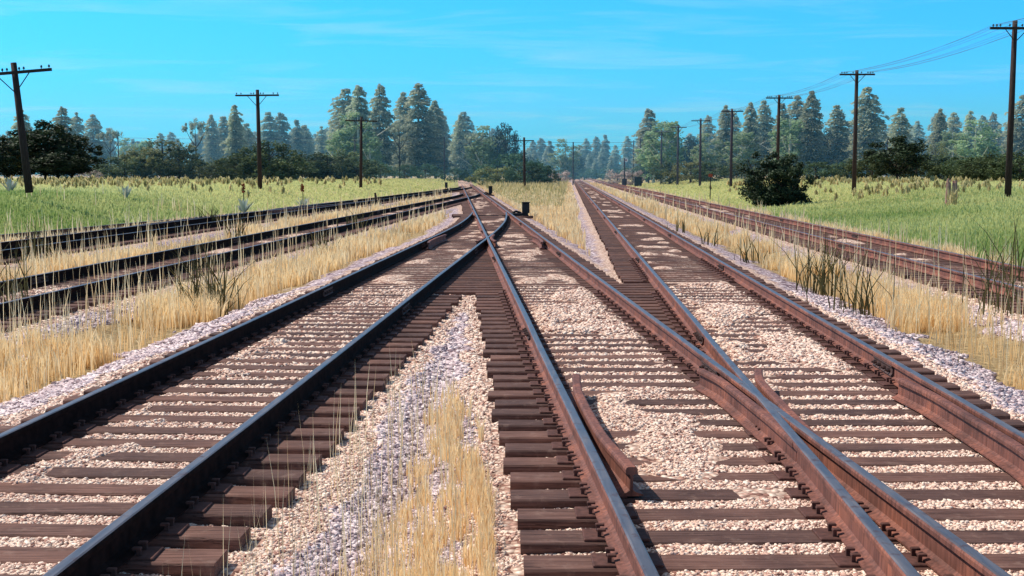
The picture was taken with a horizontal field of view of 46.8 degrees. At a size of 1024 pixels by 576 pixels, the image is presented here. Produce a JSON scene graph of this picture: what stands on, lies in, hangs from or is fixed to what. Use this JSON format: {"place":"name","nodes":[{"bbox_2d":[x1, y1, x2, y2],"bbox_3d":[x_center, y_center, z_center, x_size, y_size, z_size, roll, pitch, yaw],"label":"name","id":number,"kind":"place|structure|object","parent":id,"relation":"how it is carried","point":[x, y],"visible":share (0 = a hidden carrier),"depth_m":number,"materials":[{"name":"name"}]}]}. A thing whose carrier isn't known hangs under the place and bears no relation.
{"place":"outdoors","nodes":[
{"label":"outdoors","id":0,"kind":"place"},
{"bbox_2d":[0,175,1023,575],"bbox_3d":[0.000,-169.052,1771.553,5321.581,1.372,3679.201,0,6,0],"label":"ground","id":1,"kind":"structure","parent":0,"point":[596,257],"depth_m":16.42,"materials":[{"name":"beige gravel"}]},
{"bbox_2d":[0,135,21,173],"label":"broadleaf tree","id":2,"kind":"object","parent":1,"relation":"on","point":[5,158],"visible":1,"depth_m":125.28,"materials":[{"name":"green plant"}]},
{"bbox_2d":[0,238,38,302],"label":"rush tuft","id":3,"kind":"object","parent":1,"relation":"on","point":[21,292],"visible":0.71,"depth_m":16.95,"materials":[{"name":"plant"}]},
{"bbox_2d":[0,62,51,192],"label":"telegraph pole","id":4,"kind":"object","parent":1,"relation":"on","point":[26,169],"visible":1,"depth_m":49.45,"materials":[{"name":"brown wood"}]},
{"bbox_2d":[14,213,62,263],"bbox_3d":[-10.623,-1.123,26.376,0.904,1.193,1.463,0,6,0],"label":"rush tuft","id":5,"kind":"object","parent":1,"relation":"on","point":[34,246],"visible":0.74,"depth_m":26.55,"materials":[{"name":"green plant"}]},
{"bbox_2d":[0,119,93,179],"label":"broadleaf tree","id":6,"kind":"object","parent":1,"relation":"on","point":[44,137],"visible":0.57,"depth_m":129.29,"materials":[{"name":"green plant"}]},
{"bbox_2d":[21,151,94,178],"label":"shrub","id":7,"kind":"object","parent":1,"relation":"on","point":[43,167],"visible":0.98,"depth_m":126.06,"materials":[{"name":"green plant"}]},
{"bbox_2d":[50,106,82,176],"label":"conifer tree","id":8,"kind":"object","parent":1,"relation":"on","point":[65,120],"visible":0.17,"depth_m":245.41,"materials":[{"name":"green plant"}]},
{"bbox_2d":[36,132,107,178],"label":"broadleaf tree","id":9,"kind":"object","parent":1,"relation":"on","point":[84,143],"visible":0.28,"depth_m":135.04,"materials":[{"name":"green plant"}]},
{"bbox_2d":[83,114,113,174],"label":"conifer tree","id":10,"kind":"object","parent":1,"relation":"on","point":[94,127],"visible":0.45,"depth_m":323.54,"materials":[{"name":"green plant"}]},
{"bbox_2d":[92,156,156,179],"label":"shrub","id":11,"kind":"object","parent":1,"relation":"on","point":[114,172],"visible":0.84,"depth_m":167.78,"materials":[{"name":"green plant"}]},
{"bbox_2d":[110,148,175,179],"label":"shrub","id":12,"kind":"object","parent":1,"relation":"on","point":[145,170],"visible":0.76,"depth_m":169.59,"materials":[{"name":"green plant"}]},
{"bbox_2d":[118,136,201,179],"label":"shrub","id":13,"kind":"object","parent":1,"relation":"on","point":[155,151],"visible":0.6,"depth_m":171.37,"materials":[{"name":"green plant"}]},
{"bbox_2d":[151,148,207,179],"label":"shrub","id":14,"kind":"object","parent":1,"relation":"on","point":[187,171],"visible":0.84,"depth_m":169.92,"materials":[{"name":"green plant"}]},
{"bbox_2d":[0,174,382,197],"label":"seed weeds","id":15,"kind":"object","parent":1,"relation":"on","point":[81,180],"visible":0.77,"depth_m":95.66,"materials":[{"name":"plant"}]},
{"bbox_2d":[181,117,208,159],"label":"tree","id":16,"kind":"object","parent":1,"relation":"on","point":[193,125],"visible":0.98,"depth_m":233.15,"materials":[{"name":"green plant"}]},
{"bbox_2d":[164,235,260,307],"bbox_3d":[-4.669,-0.229,18.561,1.519,1.316,1.908,0,6,0],"label":"rush tuft","id":17,"kind":"object","parent":1,"relation":"on","point":[212,283],"visible":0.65,"depth_m":18.55,"materials":[{"name":"green plant"}]},
{"bbox_2d":[201,114,223,166],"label":"conifer tree","id":18,"kind":"object","parent":1,"relation":"on","point":[211,142],"visible":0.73,"depth_m":332.63,"materials":[{"name":"green plant"}]},
{"bbox_2d":[193,162,238,179],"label":"shrub","id":19,"kind":"object","parent":1,"relation":"on","point":[204,172],"visible":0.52,"depth_m":163.46,"materials":[{"name":"green plant"}]},
{"bbox_2d":[174,277,259,321],"bbox_3d":[-4.348,0.137,17.517,1.287,0.711,1.064,0,6,0],"label":"rush tuft","id":20,"kind":"object","parent":1,"relation":"on","point":[228,307],"visible":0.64,"depth_m":17.67,"materials":[{"name":"green plant"}]},
{"bbox_2d":[215,116,230,157],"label":"conifer tree","id":21,"kind":"object","parent":1,"relation":"on","point":[222,129],"visible":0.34,"depth_m":341.10,"materials":[{"name":"green plant"}]},
{"bbox_2d":[219,105,249,166],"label":"conifer tree","id":22,"kind":"object","parent":1,"relation":"on","point":[235,140],"visible":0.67,"depth_m":245.35,"materials":[{"name":"green plant"}]},
{"bbox_2d":[0,187,471,264],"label":"railway track","id":23,"kind":"structure","parent":1,"relation":"on","point":[125,235],"depth_m":38.33,"materials":[{"name":"black metal"}]},
{"bbox_2d":[209,148,267,179],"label":"shrub","id":24,"kind":"object","parent":1,"relation":"on","point":[224,170],"visible":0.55,"depth_m":158.00,"materials":[{"name":"green plant"}]},
{"bbox_2d":[0,193,480,332],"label":"railway track","id":25,"kind":"structure","parent":1,"relation":"on","point":[251,244],"depth_m":23.64,"materials":[{"name":"black metal"}]},
{"bbox_2d":[0,212,507,575],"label":"railway track","id":26,"kind":"structure","parent":1,"relation":"on","point":[142,534],"depth_m":8.41,"materials":[{"name":"black metal"}]},
{"bbox_2d":[235,90,278,188],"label":"telegraph pole","id":27,"kind":"object","parent":1,"relation":"on","point":[259,159],"visible":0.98,"depth_m":87.18,"materials":[{"name":"brown wood"}]},
{"bbox_2d":[230,140,307,179],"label":"shrub","id":28,"kind":"object","parent":1,"relation":"on","point":[274,164],"visible":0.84,"depth_m":155.60,"materials":[{"name":"green plant"}]},
{"bbox_2d":[255,112,289,158],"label":"conifer tree","id":29,"kind":"object","parent":1,"relation":"on","point":[271,136],"visible":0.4,"depth_m":305.58,"materials":[{"name":"green plant"}]},
{"bbox_2d":[272,112,294,158],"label":"conifer tree","id":30,"kind":"object","parent":1,"relation":"on","point":[283,125],"visible":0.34,"depth_m":314.64,"materials":[{"name":"green plant"}]},
{"bbox_2d":[272,156,318,179],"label":"shrub","id":31,"kind":"object","parent":1,"relation":"on","point":[294,173],"visible":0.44,"depth_m":162.85,"materials":[{"name":"green plant"}]},
{"bbox_2d":[290,120,307,156],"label":"conifer tree","id":32,"kind":"object","parent":1,"relation":"on","point":[297,136],"visible":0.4,"depth_m":323.84,"materials":[{"name":"green plant"}]},
{"bbox_2d":[280,152,330,179],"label":"shrub","id":33,"kind":"object","parent":1,"relation":"on","point":[320,163],"visible":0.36,"depth_m":170.25,"materials":[{"name":"green plant"}]},
{"bbox_2d":[303,152,362,178],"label":"shrub","id":34,"kind":"object","parent":1,"relation":"on","point":[342,158],"visible":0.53,"depth_m":173.26,"materials":[{"name":"green plant"}]},
{"bbox_2d":[320,128,353,164],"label":"birch tree","id":35,"kind":"object","parent":1,"relation":"on","point":[330,148],"visible":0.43,"depth_m":222.08,"materials":[{"name":"green plant"}]},
{"bbox_2d":[326,88,359,177],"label":"conifer tree","id":36,"kind":"object","parent":1,"relation":"on","point":[342,103],"visible":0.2,"depth_m":253.04,"materials":[{"name":"green plant"}]},
{"bbox_2d":[330,156,379,178],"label":"shrub","id":37,"kind":"object","parent":1,"relation":"on","point":[367,169],"visible":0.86,"depth_m":173.21,"materials":[{"name":"green plant"}]},
{"bbox_2d":[329,112,387,161],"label":"birch tree","id":38,"kind":"object","parent":1,"relation":"on","point":[346,144],"visible":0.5,"depth_m":221.41,"materials":[{"name":"green plant"}]},
{"bbox_2d":[344,85,376,158],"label":"conifer tree","id":39,"kind":"object","parent":1,"relation":"on","point":[357,92],"visible":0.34,"depth_m":226.93,"materials":[{"name":"green plant"}]},
{"bbox_2d":[345,117,376,187],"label":"telegraph pole","id":40,"kind":"object","parent":1,"relation":"on","point":[361,120],"visible":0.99,"depth_m":120.07,"materials":[{"name":"brown wood"}]},
{"bbox_2d":[356,135,384,178],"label":"birch tree","id":41,"kind":"object","parent":1,"relation":"on","point":[374,144],"visible":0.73,"depth_m":220.00,"materials":[{"name":"green plant"}]},
{"bbox_2d":[368,84,401,178],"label":"conifer tree","id":42,"kind":"object","parent":1,"relation":"on","point":[380,111],"visible":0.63,"depth_m":244.79,"materials":[{"name":"green plant"}]},
{"bbox_2d":[385,120,415,177],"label":"pine tree","id":43,"kind":"object","parent":1,"relation":"on","point":[399,127],"visible":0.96,"depth_m":226.43,"materials":[{"name":"green plant"}]},
{"bbox_2d":[388,92,416,178],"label":"conifer tree","id":44,"kind":"object","parent":1,"relation":"on","point":[400,111],"visible":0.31,"depth_m":262.82,"materials":[{"name":"green plant"}]},
{"bbox_2d":[391,83,446,177],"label":"conifer tree","id":45,"kind":"object","parent":1,"relation":"on","point":[413,142],"visible":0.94,"depth_m":235.85,"materials":[{"name":"green plant"}]},
{"bbox_2d":[421,100,457,178],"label":"conifer tree","id":46,"kind":"object","parent":1,"relation":"on","point":[435,108],"visible":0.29,"depth_m":254.24,"materials":[{"name":"green plant"}]},
{"bbox_2d":[444,137,444,180],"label":"utility pole","id":47,"kind":"object","parent":1,"relation":"on","point":[444,157],"visible":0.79,"depth_m":213.62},
{"bbox_2d":[152,134,1023,142],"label":"power lines","id":48,"kind":"object","parent":47,"relation":"attached to","point":[589,142],"visible":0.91,"depth_m":213.44,"materials":[{"name":"black metal"}]},
{"bbox_2d":[447,115,471,174],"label":"conifer tree","id":49,"kind":"object","parent":1,"relation":"on","point":[456,145],"visible":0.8,"depth_m":297.08,"materials":[{"name":"green plant"}]},
{"bbox_2d":[461,136,496,180],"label":"birch tree","id":50,"kind":"object","parent":1,"relation":"on","point":[487,147],"visible":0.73,"depth_m":233.58,"materials":[{"name":"green plant"}]},
{"bbox_2d":[461,125,510,174],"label":"birch tree","id":51,"kind":"object","parent":1,"relation":"on","point":[485,128],"visible":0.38,"depth_m":236.11,"materials":[{"name":"green plant"}]},
{"bbox_2d":[463,166,522,185],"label":"shrub","id":52,"kind":"object","parent":1,"relation":"on","point":[479,178],"visible":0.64,"depth_m":183.59,"materials":[{"name":"green plant"}]},
{"bbox_2d":[469,152,543,182],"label":"shrub","id":53,"kind":"object","parent":1,"relation":"on","point":[517,157],"visible":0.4,"depth_m":187.81,"materials":[{"name":"green plant"}]},
{"bbox_2d":[491,122,521,167],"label":"broadleaf tree","id":54,"kind":"object","parent":1,"relation":"on","point":[500,133],"visible":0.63,"depth_m":235.61,"materials":[{"name":"green plant"}]},
{"bbox_2d":[0,282,1023,575],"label":"ballast stones","id":55,"kind":"object","parent":1,"relation":"on","point":[790,346],"visible":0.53,"depth_m":9.15,"materials":[{"name":"beige gravel"}]},
{"bbox_2d":[0,182,1023,575],"bbox_3d":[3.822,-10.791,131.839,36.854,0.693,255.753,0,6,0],"label":"dry grass","id":56,"kind":"structure","parent":1,"relation":"on","point":[566,226],"depth_m":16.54,"materials":[{"name":"plant"}]},
{"bbox_2d":[0,178,1023,266],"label":"meadow grass","id":57,"kind":"structure","parent":1,"relation":"on","point":[48,193],"depth_m":59.46,"materials":[{"name":"green plant"}]},
{"bbox_2d":[472,175,568,206],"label":"field weeds","id":58,"kind":"object","parent":1,"relation":"on","point":[559,186],"visible":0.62,"depth_m":124.14,"materials":[{"name":"yellow plant"}]},
{"bbox_2d":[502,161,557,183],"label":"shrub","id":59,"kind":"object","parent":1,"relation":"on","point":[529,170],"visible":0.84,"depth_m":179.74,"materials":[{"name":"green plant"}]},
{"bbox_2d":[542,139,581,176],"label":"birch tree","id":60,"kind":"object","parent":1,"relation":"on","point":[562,162],"visible":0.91,"depth_m":326.15,"materials":[{"name":"green plant"}]},
{"bbox_2d":[618,136,635,170],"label":"conifer tree","id":61,"kind":"object","parent":1,"relation":"on","point":[626,151],"visible":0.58,"depth_m":438.32,"materials":[{"name":"green plant"}]},
{"bbox_2d":[631,108,659,181],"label":"conifer tree","id":62,"kind":"object","parent":1,"relation":"on","point":[647,122],"visible":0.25,"depth_m":263.16,"materials":[{"name":"green plant"}]},
{"bbox_2d":[630,131,670,182],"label":"birch tree","id":63,"kind":"object","parent":1,"relation":"on","point":[643,158],"visible":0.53,"depth_m":233.58,"materials":[{"name":"green plant"}]},
{"bbox_2d":[637,120,690,181],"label":"birch tree","id":64,"kind":"object","parent":1,"relation":"on","point":[669,151],"visible":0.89,"depth_m":229.28,"materials":[{"name":"green plant"}]},
{"bbox_2d":[305,183,1023,575],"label":"railway track","id":65,"kind":"structure","parent":1,"relation":"on","point":[561,447],"depth_m":8.40,"materials":[{"name":"metal"}]},
{"bbox_2d":[648,162,689,184],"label":"shrub","id":66,"kind":"object","parent":1,"relation":"on","point":[666,167],"visible":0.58,"depth_m":198.51,"materials":[{"name":"green plant"}]},
{"bbox_2d":[662,160,712,182],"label":"shrub","id":67,"kind":"object","parent":1,"relation":"on","point":[687,166],"visible":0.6,"depth_m":188.41,"materials":[{"name":"green plant"}]},
{"bbox_2d":[687,133,724,174],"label":"birch tree","id":68,"kind":"object","parent":1,"relation":"on","point":[709,158],"visible":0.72,"depth_m":237.15,"materials":[{"name":"green plant"}]},
{"bbox_2d":[696,115,716,176],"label":"conifer tree","id":69,"kind":"object","parent":1,"relation":"on","point":[709,124],"visible":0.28,"depth_m":341.39,"materials":[{"name":"green plant"}]},
{"bbox_2d":[691,162,732,181],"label":"shrub","id":70,"kind":"object","parent":1,"relation":"on","point":[723,171],"visible":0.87,"depth_m":183.05,"materials":[{"name":"green plant"}]},
{"bbox_2d":[710,105,736,178],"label":"conifer tree","id":71,"kind":"object","parent":1,"relation":"on","point":[723,132],"visible":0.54,"depth_m":254.18,"materials":[{"name":"green plant"}]},
{"bbox_2d":[723,131,766,177],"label":"birch tree","id":72,"kind":"object","parent":1,"relation":"on","point":[746,138],"visible":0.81,"depth_m":233.28,"materials":[{"name":"green plant"}]},
{"bbox_2d":[737,102,765,173],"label":"conifer tree","id":73,"kind":"object","parent":1,"relation":"on","point":[751,123],"visible":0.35,"depth_m":245.14,"materials":[{"name":"green plant"}]},
{"bbox_2d":[755,100,774,176],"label":"conifer tree","id":74,"kind":"object","parent":1,"relation":"on","point":[765,119],"visible":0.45,"depth_m":262.76,"materials":[{"name":"green plant"}]},
{"bbox_2d":[736,151,816,205],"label":"shrub","id":75,"kind":"object","parent":1,"relation":"on","point":[778,191],"visible":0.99,"depth_m":74.98,"materials":[{"name":"green plant"}]},
{"bbox_2d":[766,95,792,158],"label":"telegraph pole","id":76,"kind":"object","parent":1,"relation":"on","point":[779,97],"visible":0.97,"depth_m":112.87,"materials":[{"name":"brown wood"}]},
{"bbox_2d":[759,116,811,163],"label":"birch tree","id":77,"kind":"object","parent":1,"relation":"on","point":[793,130],"visible":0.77,"depth_m":229.34,"materials":[{"name":"green plant"}]},
{"bbox_2d":[767,96,814,173],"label":"conifer tree","id":78,"kind":"object","parent":1,"relation":"on","point":[797,107],"visible":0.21,"depth_m":253.78,"materials":[{"name":"green plant"}]},
{"bbox_2d":[574,179,1023,575],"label":"railway track","id":79,"kind":"structure","parent":1,"relation":"on","point":[866,538],"depth_m":13.26,"materials":[{"name":"metal"}]},
{"bbox_2d":[587,178,1023,313],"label":"railway track","id":80,"kind":"structure","parent":1,"relation":"on","point":[948,259],"depth_m":28.09,"materials":[{"name":"metal"}]},
{"bbox_2d":[794,90,832,173],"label":"conifer tree","id":81,"kind":"object","parent":1,"relation":"on","point":[810,136],"visible":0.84,"depth_m":227.24,"materials":[{"name":"green plant"}]},
{"bbox_2d":[800,161,837,179],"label":"shrub","id":82,"kind":"object","parent":1,"relation":"on","point":[831,169],"visible":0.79,"depth_m":158.58,"materials":[{"name":"green plant"}]},
{"bbox_2d":[771,227,877,296],"bbox_3d":[5.351,-0.466,20.512,1.638,1.259,1.809,-3,6,-27],"label":"rush tuft","id":83,"kind":"object","parent":1,"relation":"on","point":[821,279],"visible":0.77,"depth_m":20.63,"materials":[{"name":"green plant"}]},
{"bbox_2d":[817,128,841,162],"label":"broadleaf tree","id":84,"kind":"object","parent":1,"relation":"on","point":[833,149],"visible":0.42,"depth_m":237.53,"materials":[{"name":"green plant"}]},
{"bbox_2d":[822,105,852,170],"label":"conifer tree","id":85,"kind":"object","parent":1,"relation":"on","point":[836,123],"visible":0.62,"depth_m":245.05,"materials":[{"name":"green plant"}]},
{"bbox_2d":[800,244,894,317],"bbox_3d":[5.098,-0.141,17.259,1.586,1.059,1.863,0,6,0],"label":"rush tuft","id":86,"kind":"object","parent":1,"relation":"on","point":[861,304],"visible":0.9,"depth_m":17.29,"materials":[{"name":"green plant"}]},
{"bbox_2d":[831,156,876,178],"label":"shrub","id":87,"kind":"object","parent":1,"relation":"on","point":[842,172],"visible":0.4,"depth_m":163.88,"materials":[{"name":"green plant"}]},
{"bbox_2d":[840,70,874,189],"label":"telegraph pole","id":88,"kind":"object","parent":1,"relation":"on","point":[854,160],"visible":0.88,"depth_m":86.37,"materials":[{"name":"brown wood"}]},
{"bbox_2d":[709,175,1023,200],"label":"seed weeds","id":89,"kind":"object","parent":1,"relation":"on","point":[916,183],"visible":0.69,"depth_m":90.10,"materials":[{"name":"yellow plant"}]},
{"bbox_2d":[844,86,889,171],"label":"conifer tree","id":90,"kind":"object","parent":1,"relation":"on","point":[869,121],"visible":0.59,"depth_m":235.56,"materials":[{"name":"green plant"}]},
{"bbox_2d":[845,158,891,179],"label":"shrub","id":91,"kind":"object","parent":1,"relation":"on","point":[872,173],"visible":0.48,"depth_m":138.78,"materials":[{"name":"green plant"}]},
{"bbox_2d":[859,135,931,179],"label":"shrub","id":92,"kind":"object","parent":1,"relation":"on","point":[903,152],"visible":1,"depth_m":123.29,"materials":[{"name":"green plant"}]},
{"bbox_2d":[885,107,913,174],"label":"conifer tree","id":93,"kind":"object","parent":1,"relation":"on","point":[902,123],"visible":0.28,"depth_m":227.53,"materials":[{"name":"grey plant"}]},
{"bbox_2d":[887,154,943,180],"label":"shrub","id":94,"kind":"object","parent":1,"relation":"on","point":[932,169],"visible":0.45,"depth_m":133.32,"materials":[{"name":"green plant"}]},
{"bbox_2d":[924,108,949,162],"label":"conifer tree","id":95,"kind":"object","parent":1,"relation":"on","point":[937,125],"visible":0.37,"depth_m":236.61,"materials":[{"name":"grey plant"}]},
{"bbox_2d":[934,130,970,164],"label":"birch tree","id":96,"kind":"object","parent":1,"relation":"on","point":[955,135],"visible":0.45,"depth_m":233.27,"materials":[{"name":"green plant"}]},
{"bbox_2d":[947,112,969,156],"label":"conifer tree","id":97,"kind":"object","parent":1,"relation":"on","point":[953,124],"visible":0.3,"depth_m":296.65,"materials":[{"name":"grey plant"}]},
{"bbox_2d":[936,157,996,180],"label":"shrub","id":98,"kind":"object","parent":1,"relation":"on","point":[947,170],"visible":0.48,"depth_m":138.97,"materials":[{"name":"green plant"}]},
{"bbox_2d":[942,120,1004,178],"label":"birch tree","id":99,"kind":"object","parent":1,"relation":"on","point":[987,147],"visible":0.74,"depth_m":211.47,"materials":[{"name":"green plant"}]},
{"bbox_2d":[954,151,1022,180],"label":"shrub","id":100,"kind":"object","parent":1,"relation":"on","point":[974,168],"visible":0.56,"depth_m":133.94,"materials":[{"name":"green plant"}]},
{"bbox_2d":[957,233,1023,315],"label":"rush tuft","id":101,"kind":"object","parent":1,"relation":"on","point":[987,284],"visible":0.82,"depth_m":16.64,"materials":[{"name":"green plant"}]},
{"bbox_2d":[969,211,1023,281],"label":"rush tuft","id":102,"kind":"object","parent":1,"relation":"on","point":[1012,249],"visible":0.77,"depth_m":20.91,"materials":[{"name":"green plant"}]},
{"bbox_2d":[984,150,1023,180],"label":"shrub","id":103,"kind":"object","parent":1,"relation":"on","point":[1001,173],"visible":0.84,"depth_m":129.07,"materials":[{"name":"green plant"}]},
{"bbox_2d":[990,20,1023,196],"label":"telegraph pole","id":104,"kind":"object","parent":1,"relation":"on","point":[1014,28],"visible":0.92,"depth_m":58.61,"materials":[{"name":"brown wood"}]},
{"bbox_2d":[995,94,1023,165],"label":"conifer tree","id":105,"kind":"object","parent":1,"relation":"on","point":[1018,145],"visible":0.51,"depth_m":254.04,"materials":[{"name":"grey plant"}]},
{"bbox_2d":[0,0,1023,174],"label":"sky","id":106,"kind":"structure","parent":0,"point":[549,70],"materials":[{"name":"blue"}]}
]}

